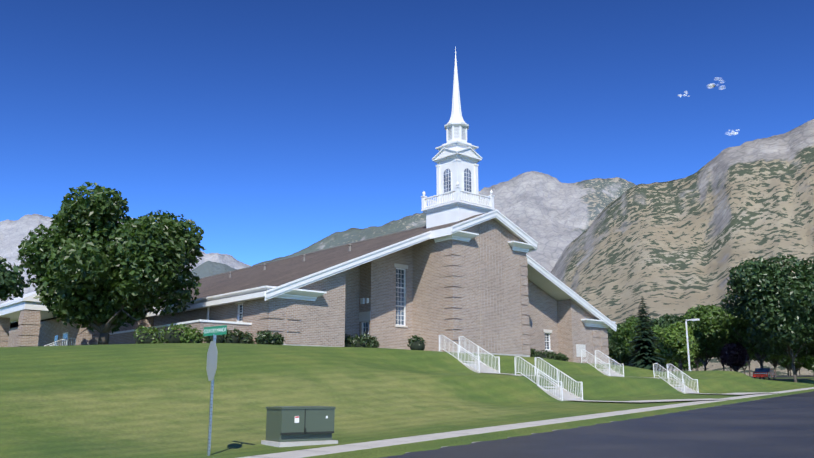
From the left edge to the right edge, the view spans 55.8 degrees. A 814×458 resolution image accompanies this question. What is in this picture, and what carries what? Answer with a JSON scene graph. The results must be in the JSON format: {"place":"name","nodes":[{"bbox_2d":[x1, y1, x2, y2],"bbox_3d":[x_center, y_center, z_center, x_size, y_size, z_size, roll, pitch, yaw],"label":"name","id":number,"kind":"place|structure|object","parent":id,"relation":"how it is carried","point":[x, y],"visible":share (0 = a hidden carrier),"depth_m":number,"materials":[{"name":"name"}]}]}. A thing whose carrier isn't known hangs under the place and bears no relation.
{"place":"outdoors","nodes":[
{"label":"outdoors","id":0,"kind":"place"},
{"bbox_2d":[0,343,813,457],"bbox_3d":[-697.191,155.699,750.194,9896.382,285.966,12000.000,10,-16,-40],"label":"ground","id":1,"kind":"structure","parent":0,"point":[118,401],"depth_m":28.37,"materials":[{"name":"green plant"}]},
{"bbox_2d":[0,256,29,300],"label":"tree","id":2,"kind":"object","parent":1,"relation":"on","point":[10,283],"visible":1,"depth_m":35.37,"materials":[{"name":"green plant"}]},
{"bbox_2d":[45,338,75,345],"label":"porch stair rails","id":3,"kind":"object","parent":1,"relation":"on","point":[62,343],"visible":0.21,"depth_m":49.81,"materials":[{"name":"white metal"}]},
{"bbox_2d":[0,291,153,346],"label":"building wing","id":4,"kind":"structure","parent":1,"relation":"on","point":[27,320],"depth_m":52.66,"materials":[{"name":"brick"}]},
{"bbox_2d":[17,182,205,344],"bbox_3d":[-17.429,2.333,45.835,9.720,10.312,9.727,10,-16,-40],"label":"tree","id":5,"kind":"object","parent":1,"relation":"on","point":[91,280],"visible":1,"depth_m":44.33,"materials":[{"name":"green plant"}]},
{"bbox_2d":[133,325,164,343],"bbox_3d":[-13.884,5.843,41.525,1.718,1.305,1.498,5,-13,-21],"label":"shrub","id":6,"kind":"object","parent":1,"relation":"on","point":[146,336],"visible":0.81,"depth_m":41.11,"materials":[{"name":"green plant"}]},
{"bbox_2d":[160,321,191,342],"bbox_3d":[-12.385,5.670,41.244,1.884,1.370,1.539,10,-16,-40],"label":"shrub","id":7,"kind":"object","parent":1,"relation":"on","point":[173,335],"visible":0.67,"depth_m":40.85,"materials":[{"name":"green plant"}]},
{"bbox_2d":[108,319,251,343],"bbox_3d":[-14.755,7.295,48.453,3.267,2.050,13.660,10,-16,-40],"label":"annex","id":8,"kind":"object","parent":1,"relation":"on","point":[124,337],"depth_m":44.53,"materials":[{"name":"brick"}]},
{"bbox_2d":[180,328,204,342],"bbox_3d":[-11.429,5.811,41.046,1.345,1.090,1.105,10,-16,-40],"label":"shrub","id":9,"kind":"object","parent":1,"relation":"on","point":[193,336],"visible":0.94,"depth_m":40.83,"materials":[{"name":"green plant"}]},
{"bbox_2d":[203,325,226,455],"bbox_3d":[-4.315,3.580,16.882,0.178,2.880,0.915,10,-15,-39],"label":"street sign","id":10,"kind":"object","parent":1,"relation":"on","point":[211,367],"visible":1,"depth_m":16.94,"materials":[{"name":"grey metal"}]},
{"bbox_2d":[203,326,227,342],"bbox_3d":[-10.576,5.962,42.550,1.554,1.215,0.968,10,-16,-40],"label":"shrub","id":11,"kind":"object","parent":1,"relation":"on","point":[219,338],"visible":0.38,"depth_m":42.23,"materials":[{"name":"green plant"}]},
{"bbox_2d":[222,328,242,342],"bbox_3d":[-9.807,6.136,43.197,1.497,1.123,0.921,10,-16,-40],"label":"shrub","id":12,"kind":"object","parent":1,"relation":"on","point":[231,337],"visible":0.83,"depth_m":42.96,"materials":[{"name":"green plant"}]},
{"bbox_2d":[237,331,253,343],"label":"shrub","id":13,"kind":"object","parent":1,"relation":"on","point":[247,338],"visible":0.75,"depth_m":43.47,"materials":[{"name":"green plant"}]},
{"bbox_2d":[255,330,275,344],"bbox_3d":[-7.753,6.018,42.293,1.056,0.962,1.089,10,-16,-40],"label":"shrub","id":14,"kind":"object","parent":1,"relation":"on","point":[265,338],"visible":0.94,"depth_m":42.08,"materials":[{"name":"green plant"}]},
{"bbox_2d":[272,332,284,344],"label":"shrub","id":15,"kind":"object","parent":1,"relation":"on","point":[279,339],"visible":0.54,"depth_m":42.46,"materials":[{"name":"green plant"}]},
{"bbox_2d":[154,245,412,349],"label":"brick wall","id":16,"kind":"structure","parent":1,"relation":"on","point":[374,281],"depth_m":51.71,"materials":[{"name":"brick"}]},
{"bbox_2d":[235,301,244,321],"bbox_3d":[-9.938,4.953,46.042,0.310,1.470,1.100,10,-16,-40],"label":"side window","id":17,"kind":"structure","parent":16,"relation":"in","point":[240,314],"depth_m":46.21,"materials":[{"name":"white glass"}]},
{"bbox_2d":[360,298,368,303],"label":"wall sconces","id":18,"kind":"object","parent":16,"relation":"attached to","point":[362,300],"depth_m":51.40,"materials":[{"name":"glass"}]},
{"bbox_2d":[359,311,370,338],"bbox_3d":[-2.731,6.612,51.136,0.310,2.190,1.200,10,-16,-40],"label":"window","id":19,"kind":"structure","parent":16,"relation":"in","point":[364,316],"depth_m":51.25,"materials":[{"name":"grey glass"}]},
{"bbox_2d":[158,212,610,328],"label":"roof","id":20,"kind":"structure","parent":16,"relation":"on","point":[279,273],"depth_m":58.33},
{"bbox_2d":[200,225,425,278],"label":"roof ridge vents","id":21,"kind":"object","parent":20,"relation":"on","point":[304,255],"visible":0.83,"depth_m":66.92,"materials":[{"name":"metal"}]},
{"bbox_2d":[145,209,616,331],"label":"rake fascia","id":22,"kind":"structure","parent":20,"relation":"attached to","point":[385,251],"depth_m":50.87,"materials":[{"name":"white paint"}]},
{"bbox_2d":[421,46,494,228],"bbox_3d":[3.751,-6.606,57.903,3.861,15.368,3.861,10,-16,-40],"label":"steeple","id":23,"kind":"object","parent":20,"relation":"on","point":[456,158],"visible":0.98,"depth_m":56.54,"materials":[{"name":"white paint"}]},
{"bbox_2d":[153,230,615,327],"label":"cornices","id":24,"kind":"object","parent":16,"relation":"on","point":[313,295],"visible":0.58,"depth_m":48.53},
{"bbox_2d":[394,263,407,327],"bbox_3d":[-0.459,4.587,52.912,1.250,4.330,0.310,10,-16,-40],"label":"tall window","id":25,"kind":"structure","parent":16,"relation":"in","point":[400,296],"depth_m":53.02,"materials":[{"name":"white glass"}]},
{"bbox_2d":[251,271,345,346],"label":"wing wall","id":26,"kind":"structure","parent":1,"relation":"on","point":[322,321],"depth_m":45.71,"materials":[{"name":"brick"}]},
{"bbox_2d":[261,406,337,446],"bbox_3d":[-2.689,4.949,19.334,1.580,0.945,1.110,8,-14,-33],"label":"transformer","id":27,"kind":"object","parent":1,"relation":"on","point":[289,426],"visible":0.98,"depth_m":18.95,"materials":[{"name":"painted metal"},{"name":"concrete"}]},
{"bbox_2d":[345,334,355,346],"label":"shrub","id":28,"kind":"object","parent":1,"relation":"on","point":[348,341],"visible":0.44,"depth_m":48.14,"materials":[{"name":"green plant"}]},
{"bbox_2d":[350,333,370,347],"bbox_3d":[-3.140,7.283,49.081,1.849,1.324,1.217,10,-16,-40],"label":"shrub","id":29,"kind":"object","parent":1,"relation":"on","point":[361,341],"visible":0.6,"depth_m":48.97,"materials":[{"name":"green plant"}]},
{"bbox_2d":[365,335,379,347],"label":"shrub","id":30,"kind":"object","parent":1,"relation":"on","point":[374,343],"visible":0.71,"depth_m":49.29,"materials":[{"name":"green plant"}]},
{"bbox_2d":[407,334,425,349],"bbox_3d":[0.620,7.251,48.608,1.173,1.181,1.193,10,-16,-40],"label":"shrub","id":31,"kind":"object","parent":1,"relation":"on","point":[414,342],"visible":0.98,"depth_m":48.27,"materials":[{"name":"green plant"}]},
{"bbox_2d":[283,344,600,363],"bbox_3d":[1.333,8.877,52.851,36.465,0.780,14.218,3,-12,-16],"label":"foundation","id":32,"kind":"object","parent":1,"relation":"on","point":[521,355],"visible":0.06,"depth_m":52.24,"materials":[{"name":"concrete"}]},
{"bbox_2d":[259,245,608,362],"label":"quoins","id":33,"kind":"object","parent":32,"relation":"on","point":[277,325],"visible":0.58,"depth_m":50.80,"materials":[{"name":"brick"}]},
{"bbox_2d":[557,299,607,363],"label":"wing wall","id":34,"kind":"structure","parent":32,"relation":"on","point":[573,330],"depth_m":62.45,"materials":[{"name":"brick"}]},
{"bbox_2d":[576,344,585,356],"bbox_3d":[14.043,9.813,62.078,1.250,0.980,0.027,10,-16,-40],"label":"plaque","id":35,"kind":"object","parent":34,"relation":"attached to","point":[579,347],"visible":0.79,"depth_m":61.98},
{"bbox_2d":[439,335,499,372],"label":"stair rails","id":36,"kind":"object","parent":1,"relation":"on","point":[477,356],"visible":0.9,"depth_m":47.64,"materials":[{"name":"white metal"}]},
{"bbox_2d":[441,351,498,372],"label":"stairs","id":37,"kind":"structure","parent":1,"relation":"on","point":[484,368],"depth_m":46.73,"materials":[{"name":"concrete"}]},
{"bbox_2d":[413,219,528,354],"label":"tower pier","id":38,"kind":"structure","parent":1,"relation":"on","point":[428,290],"depth_m":52.47,"materials":[{"name":"brick"}]},
{"bbox_2d":[479,225,504,352],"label":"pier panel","id":39,"kind":"structure","parent":38,"relation":"attached to","point":[491,291],"depth_m":53.11,"materials":[{"name":"brick"}]},
{"bbox_2d":[530,348,537,356],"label":"shrub","id":40,"kind":"object","parent":1,"relation":"on","point":[533,353],"visible":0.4,"depth_m":58.17,"materials":[{"name":"green plant"}]},
{"bbox_2d":[535,350,548,358],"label":"shrub","id":41,"kind":"object","parent":1,"relation":"on","point":[540,354],"visible":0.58,"depth_m":59.25,"materials":[{"name":"green plant"}]},
{"bbox_2d":[527,279,558,354],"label":"alcove wall","id":42,"kind":"structure","parent":1,"relation":"on","point":[542,305],"depth_m":61.67,"materials":[{"name":"brick"}]},
{"bbox_2d":[543,329,552,351],"bbox_3d":[11.262,8.959,61.813,1.100,1.740,0.310,10,-16,-40],"label":"window","id":43,"kind":"structure","parent":42,"relation":"in","point":[547,341],"depth_m":61.92,"materials":[{"name":"white glass"}]},
{"bbox_2d":[514,356,582,400],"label":"stair rails","id":44,"kind":"object","parent":1,"relation":"on","point":[549,377],"visible":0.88,"depth_m":42.73,"materials":[{"name":"white metal"}]},
{"bbox_2d":[516,374,581,400],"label":"stairs","id":45,"kind":"structure","parent":1,"relation":"on","point":[568,396],"depth_m":42.02,"materials":[{"name":"concrete"}]},
{"bbox_2d":[543,351,559,359],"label":"shrub","id":46,"kind":"object","parent":1,"relation":"on","point":[552,355],"visible":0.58,"depth_m":59.94,"materials":[{"name":"green plant"}]},
{"bbox_2d":[557,352,568,360],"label":"shrub","id":47,"kind":"object","parent":1,"relation":"on","point":[562,357],"visible":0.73,"depth_m":60.51,"materials":[{"name":"green plant"}]},
{"bbox_2d":[581,349,623,376],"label":"stair rails","id":48,"kind":"object","parent":1,"relation":"on","point":[597,361],"visible":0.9,"depth_m":60.44,"materials":[{"name":"white metal"}]},
{"bbox_2d":[583,362,622,376],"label":"stairs","id":49,"kind":"structure","parent":1,"relation":"on","point":[613,373],"depth_m":59.99,"materials":[{"name":"concrete"}]},
{"bbox_2d":[607,322,631,365],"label":"tree","id":50,"kind":"object","parent":1,"relation":"on","point":[616,351],"visible":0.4,"depth_m":160.94,"materials":[{"name":"green plant"}]},
{"bbox_2d":[607,329,632,365],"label":"railing","id":51,"kind":"object","parent":1,"relation":"on","point":[613,361],"visible":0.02,"depth_m":174.34,"materials":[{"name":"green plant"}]},
{"bbox_2d":[612,315,652,356],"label":"tree","id":52,"kind":"object","parent":1,"relation":"on","point":[623,334],"visible":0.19,"depth_m":149.78,"materials":[{"name":"green plant"}]},
{"bbox_2d":[624,296,669,371],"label":"spruce","id":53,"kind":"object","parent":1,"relation":"on","point":[644,356],"visible":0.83,"depth_m":82.29,"materials":[{"name":"green plant"}]},
{"bbox_2d":[629,325,672,365],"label":"tree","id":54,"kind":"object","parent":1,"relation":"on","point":[655,329],"visible":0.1,"depth_m":124.53,"materials":[{"name":"green plant"}]},
{"bbox_2d":[649,313,683,370],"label":"tree","id":55,"kind":"object","parent":1,"relation":"on","point":[665,320],"visible":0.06,"depth_m":139.58,"materials":[{"name":"green plant"}]},
{"bbox_2d":[654,321,696,370],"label":"tree","id":56,"kind":"object","parent":1,"relation":"on","point":[673,338],"visible":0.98,"depth_m":99.83,"materials":[{"name":"green plant"}]},
{"bbox_2d":[653,363,698,392],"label":"stair rails","id":57,"kind":"object","parent":1,"relation":"on","point":[676,378],"visible":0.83,"depth_m":55.67,"materials":[{"name":"white metal"}]},
{"bbox_2d":[656,377,697,393],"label":"stairs","id":58,"kind":"structure","parent":1,"relation":"on","point":[688,390],"depth_m":55.09,"materials":[{"name":"concrete"}]},
{"bbox_2d":[678,361,701,370],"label":"tree","id":59,"kind":"object","parent":1,"relation":"on","point":[685,366],"visible":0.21,"depth_m":301.79,"materials":[{"name":"green plant"}]},
{"bbox_2d":[685,318,699,370],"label":"parking light pole","id":60,"kind":"object","parent":1,"relation":"on","point":[697,319],"visible":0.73,"depth_m":88.63,"materials":[{"name":"white metal"}]},
{"bbox_2d":[683,312,710,370],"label":"tree","id":61,"kind":"object","parent":1,"relation":"on","point":[696,360],"depth_m":149.62,"materials":[{"name":"green plant"}]},
{"bbox_2d":[681,304,738,370],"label":"tree","id":62,"kind":"object","parent":1,"relation":"on","point":[712,338],"visible":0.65,"depth_m":110.15,"materials":[{"name":"green plant"}]},
{"bbox_2d":[720,341,749,371],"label":"tree","id":63,"kind":"object","parent":1,"relation":"on","point":[734,357],"visible":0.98,"depth_m":107.59,"materials":[{"name":"purple plant"}]},
{"bbox_2d":[714,300,779,378],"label":"tree","id":64,"kind":"object","parent":1,"relation":"on","point":[738,326],"visible":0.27,"depth_m":103.77,"materials":[{"name":"green plant"}]},
{"bbox_2d":[746,358,752,375],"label":"tree","id":65,"kind":"object","parent":1,"relation":"on","point":[748,362],"visible":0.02,"depth_m":149.22,"materials":[{"name":"green plant"}]},
{"bbox_2d":[753,368,775,379],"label":"red car","id":66,"kind":"object","parent":1,"relation":"on","point":[768,373],"visible":0.94,"depth_m":94.10,"materials":[{"name":"red paint"}]},
{"bbox_2d":[720,255,813,381],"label":"tree","id":67,"kind":"object","parent":1,"relation":"on","point":[758,288],"visible":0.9,"depth_m":91.16,"materials":[{"name":"green plant"}]},
{"bbox_2d":[747,349,786,378],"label":"tree","id":68,"kind":"object","parent":1,"relation":"on","point":[752,355],"depth_m":120.65,"materials":[{"name":"green plant"}]},
{"bbox_2d":[767,352,795,375],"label":"tree","id":69,"kind":"object","parent":1,"relation":"on","point":[776,357],"visible":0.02,"depth_m":158.92,"materials":[{"name":"green plant"}]},
{"bbox_2d":[750,375,813,379],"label":"parking lot","id":70,"kind":"structure","parent":1,"relation":"on","point":[786,377],"depth_m":125.92,"materials":[{"name":"grey asphalt"}]},
{"bbox_2d":[764,355,813,375],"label":"tree","id":71,"kind":"object","parent":1,"relation":"on","point":[805,365],"visible":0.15,"depth_m":180.03,"materials":[{"name":"green plant"}]},
{"bbox_2d":[771,355,809,375],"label":"tree","id":72,"kind":"object","parent":1,"relation":"on","point":[788,359],"visible":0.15,"depth_m":177.05,"materials":[{"name":"green plant"}]},
{"bbox_2d":[775,258,813,339],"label":"tree","id":73,"kind":"object","parent":1,"relation":"on","point":[795,314],"visible":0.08,"depth_m":89.28,"materials":[{"name":"green plant"}]},
{"bbox_2d":[794,336,813,356],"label":"tree","id":74,"kind":"object","parent":1,"relation":"on","point":[809,346],"visible":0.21,"depth_m":134.39,"materials":[{"name":"green plant"}]},
{"bbox_2d":[0,119,813,375],"bbox_3d":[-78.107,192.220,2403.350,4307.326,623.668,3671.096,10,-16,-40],"label":"mountains","id":75,"kind":"structure","parent":0,"point":[615,249],"depth_m":840.89,"materials":[{"name":"grey stone"}]},
{"bbox_2d":[0,0,813,265],"label":"sky","id":76,"kind":"structure","parent":0,"point":[278,128],"materials":[{"name":"blue"}]},
{"bbox_2d":[239,387,813,457],"bbox_3d":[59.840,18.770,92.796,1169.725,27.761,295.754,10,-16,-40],"label":"sidewalk","id":77,"kind":"structure","parent":0,"point":[779,427],"depth_m":21.33,"materials":[{"name":"concrete"}]},
{"bbox_2d":[572,398,726,401],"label":"path","id":78,"kind":"structure","parent":0,"point":[655,400],"depth_m":43.20,"materials":[{"name":"concrete"}]},
{"bbox_2d":[696,392,765,394],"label":"path","id":79,"kind":"structure","parent":0,"point":[737,393],"depth_m":56.35,"materials":[{"name":"concrete"}]}
]}

